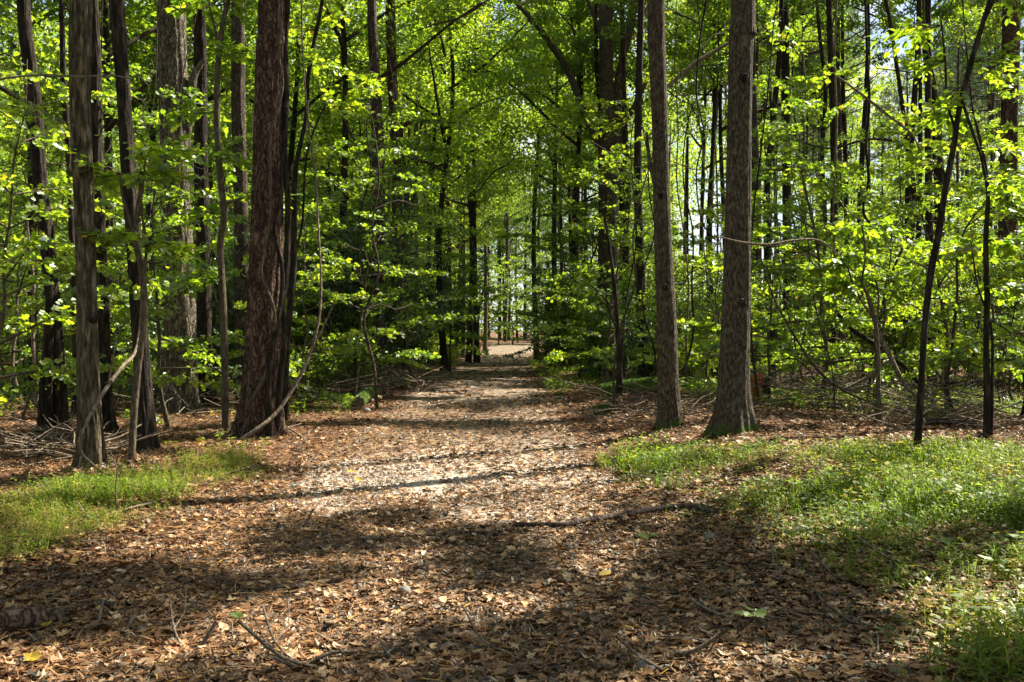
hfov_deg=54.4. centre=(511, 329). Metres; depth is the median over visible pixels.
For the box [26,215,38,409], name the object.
slender tree
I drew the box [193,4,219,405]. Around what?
pine tree
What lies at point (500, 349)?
gravel path
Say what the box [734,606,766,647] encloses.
maple seedling
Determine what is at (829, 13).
canopy tree
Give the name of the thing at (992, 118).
slender pine
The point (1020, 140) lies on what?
leafy tree
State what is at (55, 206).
broadleaf tree
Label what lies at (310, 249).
understorey tree
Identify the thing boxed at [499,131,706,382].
young maple
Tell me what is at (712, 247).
understorey tree
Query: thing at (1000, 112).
slender pine
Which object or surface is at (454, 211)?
slim tree
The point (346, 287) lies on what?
shrub
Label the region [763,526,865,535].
fallen stick
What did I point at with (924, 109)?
slender pine
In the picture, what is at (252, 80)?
tall tree
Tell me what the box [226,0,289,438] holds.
pine tree
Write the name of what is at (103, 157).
tall tree
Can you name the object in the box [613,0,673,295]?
canopy tree
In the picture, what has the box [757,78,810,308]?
slender pine
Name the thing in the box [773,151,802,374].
bare sapling
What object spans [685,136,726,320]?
bare sapling
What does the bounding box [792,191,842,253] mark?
broadleaf tree
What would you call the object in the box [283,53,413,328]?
edge tree
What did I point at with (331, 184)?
broadleaf tree
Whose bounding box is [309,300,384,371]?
edge shrub
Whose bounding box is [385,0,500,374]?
pine tree
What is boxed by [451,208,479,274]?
slim tree
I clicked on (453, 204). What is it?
slim tree
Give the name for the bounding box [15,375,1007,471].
heaped leaves
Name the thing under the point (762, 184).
slender pine
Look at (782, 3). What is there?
canopy tree
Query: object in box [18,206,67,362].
understorey tree
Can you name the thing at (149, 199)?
understorey tree
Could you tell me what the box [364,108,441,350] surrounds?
slim tree
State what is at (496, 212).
tree
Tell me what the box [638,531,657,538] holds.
green seedling
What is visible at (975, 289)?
undergrowth shrub
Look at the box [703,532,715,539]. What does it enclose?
stone
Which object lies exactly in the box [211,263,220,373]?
bare sapling
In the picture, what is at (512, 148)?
leafy tree
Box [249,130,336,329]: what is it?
understorey tree
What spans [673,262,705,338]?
understorey tree
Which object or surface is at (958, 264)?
bare sapling
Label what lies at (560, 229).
leafy tree
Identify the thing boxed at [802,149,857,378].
bare sapling
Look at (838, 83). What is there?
slender pine
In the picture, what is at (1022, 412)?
bare sapling
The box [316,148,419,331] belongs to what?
edge tree
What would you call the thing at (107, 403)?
dark tree
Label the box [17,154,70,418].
bare sapling
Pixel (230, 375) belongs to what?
bare sapling
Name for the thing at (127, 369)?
bare sapling
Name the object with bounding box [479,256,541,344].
young tree
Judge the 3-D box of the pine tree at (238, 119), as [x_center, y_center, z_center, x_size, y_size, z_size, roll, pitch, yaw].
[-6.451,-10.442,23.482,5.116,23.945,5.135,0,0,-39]
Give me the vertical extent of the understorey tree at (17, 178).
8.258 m
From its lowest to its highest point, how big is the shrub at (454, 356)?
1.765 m
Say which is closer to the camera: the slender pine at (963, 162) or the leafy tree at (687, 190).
the leafy tree at (687, 190)
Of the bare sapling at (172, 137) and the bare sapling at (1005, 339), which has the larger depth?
the bare sapling at (1005, 339)
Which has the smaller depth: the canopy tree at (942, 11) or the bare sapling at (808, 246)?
the bare sapling at (808, 246)
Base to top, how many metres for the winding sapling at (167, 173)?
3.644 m
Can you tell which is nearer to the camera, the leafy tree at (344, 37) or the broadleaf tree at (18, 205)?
the leafy tree at (344, 37)
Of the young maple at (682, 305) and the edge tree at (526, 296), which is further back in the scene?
the edge tree at (526, 296)
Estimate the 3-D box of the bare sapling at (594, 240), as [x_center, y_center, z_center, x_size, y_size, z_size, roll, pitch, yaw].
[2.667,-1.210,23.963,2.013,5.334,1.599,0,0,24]
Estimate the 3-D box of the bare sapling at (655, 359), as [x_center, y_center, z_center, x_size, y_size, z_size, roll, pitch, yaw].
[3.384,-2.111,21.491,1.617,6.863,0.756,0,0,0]
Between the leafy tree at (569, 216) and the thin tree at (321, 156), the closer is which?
the thin tree at (321, 156)
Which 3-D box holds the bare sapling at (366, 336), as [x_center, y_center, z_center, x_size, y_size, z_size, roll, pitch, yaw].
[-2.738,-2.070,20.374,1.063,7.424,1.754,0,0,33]
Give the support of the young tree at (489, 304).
on the gravel path
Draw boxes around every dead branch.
[757,246,900,412]
[768,357,818,388]
[788,137,937,178]
[832,304,917,384]
[837,76,921,152]
[844,348,906,389]
[866,297,916,397]
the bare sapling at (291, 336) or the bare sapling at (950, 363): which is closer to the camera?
the bare sapling at (950, 363)
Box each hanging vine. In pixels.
[696,0,715,240]
[832,0,837,326]
[862,0,872,229]
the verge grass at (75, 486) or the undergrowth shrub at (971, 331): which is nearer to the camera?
the verge grass at (75, 486)
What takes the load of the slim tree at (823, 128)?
on the forest floor
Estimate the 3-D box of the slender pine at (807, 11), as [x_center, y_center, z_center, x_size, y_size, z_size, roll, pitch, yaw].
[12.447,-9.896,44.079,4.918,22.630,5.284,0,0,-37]
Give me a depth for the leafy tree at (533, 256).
51.89 m
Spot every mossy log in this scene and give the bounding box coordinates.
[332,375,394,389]
[352,385,384,406]
[387,377,411,389]
[592,404,616,414]
[600,377,656,400]
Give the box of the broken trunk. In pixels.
[34,225,55,441]
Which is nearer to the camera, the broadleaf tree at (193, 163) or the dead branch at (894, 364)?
the dead branch at (894, 364)
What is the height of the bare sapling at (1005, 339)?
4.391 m
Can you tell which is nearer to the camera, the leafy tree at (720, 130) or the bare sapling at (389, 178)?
the bare sapling at (389, 178)
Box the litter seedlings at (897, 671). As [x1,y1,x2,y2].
[782,542,1002,681]
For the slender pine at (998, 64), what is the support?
on the forest floor
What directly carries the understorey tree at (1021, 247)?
on the forest floor
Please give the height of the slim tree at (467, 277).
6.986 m
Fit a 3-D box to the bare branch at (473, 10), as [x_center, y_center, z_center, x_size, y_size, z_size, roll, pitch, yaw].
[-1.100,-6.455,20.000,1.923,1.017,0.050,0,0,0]
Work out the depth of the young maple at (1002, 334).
16.81 m
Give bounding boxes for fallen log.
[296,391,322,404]
[578,368,615,377]
[903,418,976,426]
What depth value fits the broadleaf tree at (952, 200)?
75.56 m
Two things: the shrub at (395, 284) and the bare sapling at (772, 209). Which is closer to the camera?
the bare sapling at (772, 209)
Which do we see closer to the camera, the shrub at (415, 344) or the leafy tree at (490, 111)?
the shrub at (415, 344)
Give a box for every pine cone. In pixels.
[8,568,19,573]
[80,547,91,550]
[427,636,441,644]
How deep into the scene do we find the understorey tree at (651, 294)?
41.44 m
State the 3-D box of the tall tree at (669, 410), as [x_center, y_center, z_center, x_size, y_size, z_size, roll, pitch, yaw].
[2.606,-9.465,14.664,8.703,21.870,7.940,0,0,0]
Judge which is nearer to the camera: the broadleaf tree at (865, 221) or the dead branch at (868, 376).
the dead branch at (868, 376)
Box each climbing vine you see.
[244,0,283,409]
[265,153,284,437]
[275,0,290,434]
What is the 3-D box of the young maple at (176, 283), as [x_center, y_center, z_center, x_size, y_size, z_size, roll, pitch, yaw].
[-5.968,-1.569,16.793,4.712,6.552,4.467,0,0,4]
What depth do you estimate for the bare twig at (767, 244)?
12.28 m
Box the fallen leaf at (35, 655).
[22,648,41,660]
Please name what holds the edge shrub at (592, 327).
on the forest floor
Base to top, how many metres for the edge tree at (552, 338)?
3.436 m
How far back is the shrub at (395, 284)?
28.90 m
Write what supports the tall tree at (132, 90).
on the forest floor
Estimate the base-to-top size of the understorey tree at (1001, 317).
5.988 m
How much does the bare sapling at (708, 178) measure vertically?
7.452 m
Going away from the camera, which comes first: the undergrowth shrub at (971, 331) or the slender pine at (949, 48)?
the undergrowth shrub at (971, 331)
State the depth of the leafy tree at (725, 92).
59.81 m
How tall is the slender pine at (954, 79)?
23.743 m
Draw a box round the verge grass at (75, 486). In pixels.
[0,438,276,569]
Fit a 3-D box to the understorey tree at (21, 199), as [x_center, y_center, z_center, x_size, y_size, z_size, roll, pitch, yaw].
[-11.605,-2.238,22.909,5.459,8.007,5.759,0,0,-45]
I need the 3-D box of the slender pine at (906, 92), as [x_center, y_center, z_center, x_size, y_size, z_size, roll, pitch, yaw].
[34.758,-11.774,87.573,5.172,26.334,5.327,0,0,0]
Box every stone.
[397,585,411,592]
[634,658,656,673]
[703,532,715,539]
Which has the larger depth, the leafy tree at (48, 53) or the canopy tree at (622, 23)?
the canopy tree at (622, 23)
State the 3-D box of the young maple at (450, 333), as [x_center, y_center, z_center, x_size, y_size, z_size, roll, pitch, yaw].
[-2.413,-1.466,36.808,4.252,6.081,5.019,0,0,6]
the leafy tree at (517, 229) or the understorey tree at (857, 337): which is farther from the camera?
the leafy tree at (517, 229)
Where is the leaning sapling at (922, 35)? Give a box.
[861,0,1023,455]
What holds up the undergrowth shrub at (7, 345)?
on the forest floor
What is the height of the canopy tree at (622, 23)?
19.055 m
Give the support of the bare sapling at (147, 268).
on the forest floor
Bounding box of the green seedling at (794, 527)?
[776,525,802,551]
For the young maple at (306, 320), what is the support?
on the forest floor
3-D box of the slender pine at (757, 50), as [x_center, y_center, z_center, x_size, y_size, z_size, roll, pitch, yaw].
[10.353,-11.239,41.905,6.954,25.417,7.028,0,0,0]
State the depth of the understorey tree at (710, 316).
29.20 m
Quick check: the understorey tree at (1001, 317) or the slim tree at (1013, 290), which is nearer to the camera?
the slim tree at (1013, 290)
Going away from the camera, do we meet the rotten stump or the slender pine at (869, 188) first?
the rotten stump
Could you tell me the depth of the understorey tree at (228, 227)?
40.83 m
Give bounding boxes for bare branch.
[0,74,133,79]
[0,85,77,126]
[410,0,487,33]
[461,151,518,200]
[667,41,728,86]
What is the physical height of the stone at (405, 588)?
0.073 m
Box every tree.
[0,0,226,390]
[0,0,230,333]
[0,0,310,304]
[0,68,63,169]
[0,81,114,403]
[0,90,24,236]
[0,114,58,253]
[0,124,67,334]
[0,145,66,296]
[0,153,25,267]
[0,162,68,368]
[0,172,42,287]
[0,174,58,290]
[0,196,67,359]
[0,216,24,335]
[0,238,22,350]
[0,246,71,391]
[2,197,69,356]
[3,112,67,277]
[5,185,64,298]
[16,0,70,438]
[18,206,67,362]
[19,190,216,400]
[20,138,65,199]
[25,175,69,288]
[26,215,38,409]
[54,120,120,177]
[59,0,76,414]
[67,186,196,353]
[68,0,108,471]
[91,0,120,435]
[109,0,162,453]
[111,79,316,367]
[112,0,358,366]
[112,99,193,270]
[112,135,159,257]
[113,203,161,270]
[121,158,250,323]
[123,161,195,268]
[128,0,135,169]
[130,0,421,297]
[139,123,217,210]
[144,128,220,254]
[156,242,232,361]
[157,0,204,414]
[191,0,513,327]
[192,170,251,252]
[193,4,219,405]
[193,84,252,228]
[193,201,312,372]
[194,176,317,337]
[196,222,233,329]
[210,0,446,318]
[210,6,252,346]
[211,234,249,365]
[212,48,367,226]
[212,135,329,327]
[212,162,251,265]
[212,179,329,331]
[223,31,298,122]
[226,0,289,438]
[229,2,248,391]
[248,121,318,226]
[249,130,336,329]
[250,0,393,421]
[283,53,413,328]
[289,234,335,298]
[293,133,445,333]
[294,244,333,346]
[295,195,365,342]
[296,5,458,270]
[297,67,391,353]
[297,137,368,271]
[300,134,385,255]
[304,0,553,370]
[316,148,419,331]
[331,0,555,365]
[338,0,388,380]
[339,3,440,210]
[364,25,448,346]
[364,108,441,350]
[384,189,447,332]
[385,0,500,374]
[385,99,448,345]
[390,247,431,344]
[397,3,507,154]
[401,33,490,359]
[402,24,569,362]
[403,109,461,350]
[405,123,468,365]
[408,201,452,326]
[409,183,460,299]
[409,184,483,326]
[410,125,458,254]
[413,61,421,362]
[415,0,521,338]
[418,163,466,295]
[419,92,531,182]
[419,117,527,357]
[420,168,469,348]
[422,120,526,354]
[422,135,468,325]
[426,119,534,352]
[427,0,548,362]
[430,0,703,365]
[431,199,465,282]
[447,0,613,361]
[450,165,468,356]
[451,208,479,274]
[451,224,466,296]
[451,243,497,330]
[452,257,483,323]
[455,212,498,284]
[457,228,519,321]
[465,104,516,292]
[465,197,514,336]
[473,0,651,363]
[477,179,557,339]
[477,252,518,344]
[478,266,491,319]
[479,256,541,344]
[486,26,531,275]
[489,100,538,336]
[490,149,559,338]
[494,0,648,117]
[495,230,551,332]
[500,0,674,371]
[500,0,698,369]
[502,55,647,312]
[510,188,568,277]
[510,218,583,342]
[513,0,714,377]
[516,44,646,280]
[516,279,550,338]
[517,0,598,304]
[523,91,647,278]
[524,107,653,330]
[529,233,580,321]
[542,188,591,266]
[545,270,628,372]
[556,195,653,297]
[557,190,597,269]
[577,218,655,299]
[591,171,650,249]
[591,198,676,275]
[603,215,622,400]
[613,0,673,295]
[618,184,685,312]
[628,1,803,297]
[629,0,843,252]
[630,0,727,282]
[631,0,813,298]
[631,160,693,273]
[631,206,773,381]
[631,270,689,327]
[645,0,683,430]
[665,0,816,143]
[666,1,807,91]
[673,253,706,339]
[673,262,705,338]
[676,244,717,336]
[676,282,720,358]
[678,15,828,303]
[688,274,768,365]
[693,142,820,374]
[694,255,765,315]
[695,0,849,377]
[703,0,761,438]
[707,0,868,384]
[707,10,716,314]
[724,99,893,381]
[750,36,761,371]
[750,211,902,397]
[751,138,869,383]
[757,10,875,176]
[758,0,876,333]
[758,34,884,221]
[758,154,856,333]
[759,1,907,221]
[760,208,822,354]
[773,205,821,358]
[775,234,902,385]
[781,1,791,372]
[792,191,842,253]
[799,0,966,368]
[811,254,891,378]
[815,0,827,371]
[828,170,889,253]
[841,5,915,302]
[842,0,982,370]
[843,127,949,287]
[847,158,977,339]
[849,0,999,365]
[849,191,889,287]
[862,0,952,387]
[882,177,965,285]
[884,0,916,377]
[888,224,1023,378]
[895,378,1022,388]
[904,260,1012,398]
[909,0,1023,233]
[913,1,922,341]
[913,223,994,372]
[914,271,999,380]
[915,0,1023,439]
[917,170,1023,397]
[919,271,968,336]
[923,108,1023,332]
[927,169,1023,383]
[933,176,981,285]
[946,169,983,279]
[949,195,1023,322]
[982,163,1023,340]
[984,139,1023,311]
[990,0,1021,378]
[990,124,1023,340]
[999,86,1023,163]
[1018,121,1023,250]
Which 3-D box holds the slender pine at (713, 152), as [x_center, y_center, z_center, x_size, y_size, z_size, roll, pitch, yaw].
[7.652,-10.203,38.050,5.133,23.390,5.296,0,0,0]
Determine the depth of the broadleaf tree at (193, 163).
67.28 m
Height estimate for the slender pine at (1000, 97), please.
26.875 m
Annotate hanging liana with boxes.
[77,226,143,475]
[237,0,337,440]
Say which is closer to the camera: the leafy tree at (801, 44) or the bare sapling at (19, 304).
the bare sapling at (19, 304)
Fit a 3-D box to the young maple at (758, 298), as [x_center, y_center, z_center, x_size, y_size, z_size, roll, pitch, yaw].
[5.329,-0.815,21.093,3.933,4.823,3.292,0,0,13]
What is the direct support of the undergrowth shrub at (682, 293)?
on the forest floor
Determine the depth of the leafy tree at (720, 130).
42.03 m
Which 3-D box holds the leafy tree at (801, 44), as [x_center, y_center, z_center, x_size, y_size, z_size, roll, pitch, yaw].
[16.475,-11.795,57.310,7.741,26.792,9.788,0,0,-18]
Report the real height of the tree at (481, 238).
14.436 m
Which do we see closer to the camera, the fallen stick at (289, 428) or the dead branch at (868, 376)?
the fallen stick at (289, 428)
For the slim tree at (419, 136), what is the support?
on the forest floor
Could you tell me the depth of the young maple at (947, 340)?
18.88 m
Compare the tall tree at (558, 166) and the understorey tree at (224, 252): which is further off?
the tall tree at (558, 166)
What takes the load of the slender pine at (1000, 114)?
on the forest floor
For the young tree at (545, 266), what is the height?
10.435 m
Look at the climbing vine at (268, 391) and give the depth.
14.42 m
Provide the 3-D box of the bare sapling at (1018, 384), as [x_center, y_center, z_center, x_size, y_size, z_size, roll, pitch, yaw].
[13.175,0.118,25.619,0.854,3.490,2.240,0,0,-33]
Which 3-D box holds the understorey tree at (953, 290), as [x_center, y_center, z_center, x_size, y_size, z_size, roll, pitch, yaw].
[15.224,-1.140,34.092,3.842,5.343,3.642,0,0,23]
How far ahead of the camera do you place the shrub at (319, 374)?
22.87 m
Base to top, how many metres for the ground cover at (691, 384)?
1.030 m
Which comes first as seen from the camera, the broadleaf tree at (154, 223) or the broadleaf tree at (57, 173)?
the broadleaf tree at (154, 223)
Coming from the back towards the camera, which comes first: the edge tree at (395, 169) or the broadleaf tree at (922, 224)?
the broadleaf tree at (922, 224)
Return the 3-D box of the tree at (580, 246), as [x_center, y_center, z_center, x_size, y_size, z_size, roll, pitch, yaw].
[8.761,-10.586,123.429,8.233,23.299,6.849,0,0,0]
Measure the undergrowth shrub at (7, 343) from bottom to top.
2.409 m
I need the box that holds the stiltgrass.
[592,427,1023,681]
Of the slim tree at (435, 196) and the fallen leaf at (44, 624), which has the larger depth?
the slim tree at (435, 196)
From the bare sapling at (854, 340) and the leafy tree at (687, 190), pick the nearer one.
the bare sapling at (854, 340)
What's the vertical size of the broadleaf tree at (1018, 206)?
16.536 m
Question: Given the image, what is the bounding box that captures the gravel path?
[0,343,806,681]
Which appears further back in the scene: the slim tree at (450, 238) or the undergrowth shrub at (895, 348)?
the slim tree at (450, 238)
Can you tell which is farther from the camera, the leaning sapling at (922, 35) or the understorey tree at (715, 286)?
the understorey tree at (715, 286)
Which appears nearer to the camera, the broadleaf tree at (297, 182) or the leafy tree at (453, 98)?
the leafy tree at (453, 98)
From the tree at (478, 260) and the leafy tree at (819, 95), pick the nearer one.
the leafy tree at (819, 95)
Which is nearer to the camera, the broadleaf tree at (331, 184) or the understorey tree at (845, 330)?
the understorey tree at (845, 330)
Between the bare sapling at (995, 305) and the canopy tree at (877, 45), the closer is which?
the bare sapling at (995, 305)
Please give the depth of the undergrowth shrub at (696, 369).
25.01 m
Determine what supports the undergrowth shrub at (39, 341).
on the forest floor
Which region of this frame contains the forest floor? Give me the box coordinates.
[0,331,1023,681]
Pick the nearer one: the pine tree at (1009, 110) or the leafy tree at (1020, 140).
the pine tree at (1009, 110)
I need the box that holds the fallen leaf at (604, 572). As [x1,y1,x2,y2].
[599,570,610,574]
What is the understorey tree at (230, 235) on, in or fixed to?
on the forest floor
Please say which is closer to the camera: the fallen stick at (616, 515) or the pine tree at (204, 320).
the fallen stick at (616, 515)
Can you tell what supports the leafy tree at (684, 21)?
on the forest floor
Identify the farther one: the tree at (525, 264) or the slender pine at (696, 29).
the tree at (525, 264)
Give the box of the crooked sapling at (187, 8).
[160,0,303,432]
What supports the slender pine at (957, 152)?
on the forest floor
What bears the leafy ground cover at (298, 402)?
on the forest floor
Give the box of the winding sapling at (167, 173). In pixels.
[65,133,209,462]
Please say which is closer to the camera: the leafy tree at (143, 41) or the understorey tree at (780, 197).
the leafy tree at (143, 41)
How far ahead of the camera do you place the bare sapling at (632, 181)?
20.30 m
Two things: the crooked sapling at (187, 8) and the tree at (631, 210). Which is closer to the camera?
the crooked sapling at (187, 8)
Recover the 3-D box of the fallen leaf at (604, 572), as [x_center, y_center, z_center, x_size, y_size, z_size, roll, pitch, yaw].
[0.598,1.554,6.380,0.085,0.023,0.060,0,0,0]
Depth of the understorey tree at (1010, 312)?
27.28 m
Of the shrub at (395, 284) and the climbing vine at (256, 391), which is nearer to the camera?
the climbing vine at (256, 391)
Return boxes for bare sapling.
[3,22,58,399]
[7,265,63,390]
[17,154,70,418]
[101,0,131,406]
[104,29,162,373]
[109,4,209,377]
[112,100,155,391]
[174,128,238,406]
[208,108,229,216]
[211,77,251,298]
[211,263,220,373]
[247,111,293,182]
[283,206,326,404]
[305,35,399,379]
[306,231,355,390]
[345,45,424,409]
[350,59,416,258]
[377,1,450,390]
[574,169,649,379]
[590,95,686,413]
[621,0,677,356]
[633,79,702,376]
[637,1,724,384]
[646,267,712,331]
[648,0,723,388]
[673,6,769,348]
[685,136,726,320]
[705,87,768,323]
[725,0,822,402]
[754,0,806,401]
[771,43,838,412]
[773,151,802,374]
[781,75,821,381]
[782,195,853,400]
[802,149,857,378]
[812,118,888,394]
[828,103,889,379]
[830,100,927,377]
[860,69,936,388]
[866,0,1010,400]
[890,115,936,363]
[914,162,1009,411]
[921,100,982,376]
[936,275,991,382]
[938,66,1003,393]
[944,238,1023,410]
[949,293,1015,389]
[957,31,1006,395]
[957,224,1019,401]
[959,219,1023,393]
[961,265,1023,390]
[965,272,1023,417]
[979,222,1023,404]
[1004,267,1023,399]
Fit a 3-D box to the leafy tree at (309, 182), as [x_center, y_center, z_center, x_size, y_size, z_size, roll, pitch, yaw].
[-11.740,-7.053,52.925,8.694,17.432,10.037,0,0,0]
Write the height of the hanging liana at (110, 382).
2.870 m
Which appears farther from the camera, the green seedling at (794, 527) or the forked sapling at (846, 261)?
the forked sapling at (846, 261)
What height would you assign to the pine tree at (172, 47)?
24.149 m
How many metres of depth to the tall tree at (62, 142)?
89.00 m
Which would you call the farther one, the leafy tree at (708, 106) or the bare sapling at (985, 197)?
the leafy tree at (708, 106)
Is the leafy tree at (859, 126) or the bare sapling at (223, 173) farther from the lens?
the leafy tree at (859, 126)
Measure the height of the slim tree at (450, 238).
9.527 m
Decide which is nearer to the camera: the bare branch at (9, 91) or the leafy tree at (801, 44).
the bare branch at (9, 91)
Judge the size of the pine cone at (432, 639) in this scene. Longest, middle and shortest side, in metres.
0.078 x 0.045 x 0.045 m
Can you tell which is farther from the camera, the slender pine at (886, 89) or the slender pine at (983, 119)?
the slender pine at (886, 89)
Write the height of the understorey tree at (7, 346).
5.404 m
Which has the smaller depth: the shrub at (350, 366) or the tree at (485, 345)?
the shrub at (350, 366)
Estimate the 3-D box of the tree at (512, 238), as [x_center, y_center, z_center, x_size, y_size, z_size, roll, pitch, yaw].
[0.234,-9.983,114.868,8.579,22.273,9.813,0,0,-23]
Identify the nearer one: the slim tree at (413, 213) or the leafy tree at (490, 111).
the slim tree at (413, 213)
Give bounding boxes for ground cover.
[0,356,427,413]
[527,352,1023,416]
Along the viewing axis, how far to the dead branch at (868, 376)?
16.98 m
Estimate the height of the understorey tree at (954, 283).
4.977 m
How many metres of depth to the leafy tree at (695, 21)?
44.81 m
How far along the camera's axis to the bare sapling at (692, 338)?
21.81 m
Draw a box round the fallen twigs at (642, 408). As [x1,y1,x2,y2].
[541,354,847,421]
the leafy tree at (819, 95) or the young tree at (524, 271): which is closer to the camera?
the leafy tree at (819, 95)
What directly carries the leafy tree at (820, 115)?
on the forest floor
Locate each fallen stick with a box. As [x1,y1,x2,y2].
[286,423,309,445]
[405,528,514,536]
[428,505,454,513]
[513,503,718,534]
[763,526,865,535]
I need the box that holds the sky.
[0,0,1023,330]
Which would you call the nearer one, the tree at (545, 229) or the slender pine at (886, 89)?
the slender pine at (886, 89)
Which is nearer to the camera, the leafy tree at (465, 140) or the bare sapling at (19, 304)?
the bare sapling at (19, 304)
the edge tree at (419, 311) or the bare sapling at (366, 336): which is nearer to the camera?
the bare sapling at (366, 336)
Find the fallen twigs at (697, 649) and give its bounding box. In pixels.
[0,438,965,681]
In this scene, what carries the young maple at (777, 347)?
on the forest floor
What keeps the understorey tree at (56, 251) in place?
on the forest floor
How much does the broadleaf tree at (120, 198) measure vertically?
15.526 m
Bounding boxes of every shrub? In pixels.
[0,329,22,371]
[1,295,19,360]
[5,339,71,383]
[6,255,124,374]
[11,307,68,348]
[35,236,152,384]
[109,286,218,405]
[110,289,229,390]
[113,259,161,331]
[281,292,313,361]
[283,197,378,362]
[289,329,353,392]
[308,323,387,387]
[309,190,439,369]
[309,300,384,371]
[366,284,461,375]
[419,238,492,363]
[420,330,468,366]
[505,304,581,366]
[530,263,595,367]
[540,270,621,365]
[570,276,636,378]
[583,289,708,378]
[606,311,695,376]
[608,252,701,368]
[638,318,717,388]
[676,275,722,367]
[689,332,718,377]
[798,223,955,387]
[836,297,872,359]
[953,276,1021,319]
[956,311,983,356]
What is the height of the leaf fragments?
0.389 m
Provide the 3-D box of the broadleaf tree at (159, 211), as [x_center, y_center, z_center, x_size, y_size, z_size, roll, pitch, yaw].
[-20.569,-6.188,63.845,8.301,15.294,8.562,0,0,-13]
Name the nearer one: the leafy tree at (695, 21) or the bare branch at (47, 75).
the bare branch at (47, 75)
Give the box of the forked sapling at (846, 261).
[800,217,921,425]
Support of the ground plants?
on the forest floor
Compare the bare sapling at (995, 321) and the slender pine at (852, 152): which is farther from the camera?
the slender pine at (852, 152)
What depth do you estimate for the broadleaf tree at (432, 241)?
70.07 m
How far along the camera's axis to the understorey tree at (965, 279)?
29.13 m
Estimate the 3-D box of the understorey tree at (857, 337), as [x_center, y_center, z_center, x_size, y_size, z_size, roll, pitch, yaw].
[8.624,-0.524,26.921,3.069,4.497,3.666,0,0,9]
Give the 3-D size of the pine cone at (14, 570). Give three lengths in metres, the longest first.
0.071 x 0.041 x 0.041 m
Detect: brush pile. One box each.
[0,413,172,465]
[71,374,300,422]
[288,354,452,400]
[706,339,995,411]
[839,362,1023,430]
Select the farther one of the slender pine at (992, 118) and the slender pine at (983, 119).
the slender pine at (983, 119)
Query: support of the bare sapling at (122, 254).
on the forest floor
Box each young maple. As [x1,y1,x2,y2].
[0,55,169,415]
[2,62,310,427]
[3,171,240,423]
[214,197,404,407]
[284,109,461,395]
[305,99,484,387]
[403,207,504,370]
[492,139,629,369]
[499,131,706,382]
[628,201,776,391]
[677,171,860,391]
[704,16,997,401]
[777,171,994,406]
[821,102,1023,408]
[902,31,1023,381]
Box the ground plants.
[619,436,1023,677]
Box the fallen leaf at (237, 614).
[229,612,243,617]
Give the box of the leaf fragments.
[0,427,1023,681]
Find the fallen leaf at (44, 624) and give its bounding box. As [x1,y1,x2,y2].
[41,620,51,625]
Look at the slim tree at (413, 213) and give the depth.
35.02 m
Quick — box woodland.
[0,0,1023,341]
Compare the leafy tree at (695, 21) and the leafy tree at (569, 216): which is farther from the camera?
the leafy tree at (569, 216)
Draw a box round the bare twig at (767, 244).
[721,237,839,255]
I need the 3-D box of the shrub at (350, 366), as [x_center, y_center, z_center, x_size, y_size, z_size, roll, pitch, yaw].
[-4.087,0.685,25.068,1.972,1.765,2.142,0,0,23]
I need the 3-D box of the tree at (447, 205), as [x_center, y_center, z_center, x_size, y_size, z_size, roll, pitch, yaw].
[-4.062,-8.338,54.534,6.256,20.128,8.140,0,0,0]
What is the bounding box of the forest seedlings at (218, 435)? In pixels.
[0,388,351,453]
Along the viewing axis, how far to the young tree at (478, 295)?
91.98 m
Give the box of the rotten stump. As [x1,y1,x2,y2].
[750,373,770,402]
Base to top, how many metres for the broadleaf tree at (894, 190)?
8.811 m
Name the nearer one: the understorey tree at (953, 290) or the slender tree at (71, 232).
the slender tree at (71, 232)
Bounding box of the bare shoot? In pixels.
[109,447,130,510]
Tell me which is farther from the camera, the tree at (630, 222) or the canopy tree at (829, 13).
the tree at (630, 222)
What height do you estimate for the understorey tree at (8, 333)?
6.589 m
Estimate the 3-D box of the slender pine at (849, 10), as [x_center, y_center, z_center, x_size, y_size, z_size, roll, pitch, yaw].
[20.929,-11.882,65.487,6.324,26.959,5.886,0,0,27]
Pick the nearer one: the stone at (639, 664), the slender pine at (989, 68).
the stone at (639, 664)
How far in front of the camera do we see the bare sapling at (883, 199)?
27.90 m
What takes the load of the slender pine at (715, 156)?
on the forest floor
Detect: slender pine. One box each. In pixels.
[666,1,760,292]
[668,0,775,49]
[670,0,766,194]
[710,13,718,309]
[723,137,772,220]
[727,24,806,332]
[750,0,762,360]
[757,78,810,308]
[759,0,778,284]
[759,0,819,323]
[766,4,777,340]
[778,97,829,174]
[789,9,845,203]
[790,0,878,335]
[791,102,850,212]
[796,122,842,232]
[805,106,858,221]
[809,0,895,202]
[815,107,870,186]
[836,4,845,359]
[858,79,903,246]
[859,101,904,194]
[868,120,871,329]
[870,50,938,139]
[907,2,985,235]
[911,4,1021,286]
[915,68,947,141]
[917,58,984,159]
[923,1,1000,286]
[937,3,998,172]
[939,1,1023,264]
[942,52,1000,181]
[942,111,997,171]
[944,137,997,197]
[949,0,1023,298]
[955,79,994,229]
[956,3,960,333]
[956,8,1023,165]
[975,3,1023,166]
[975,84,1023,144]
[976,80,1023,155]
[985,87,1023,144]

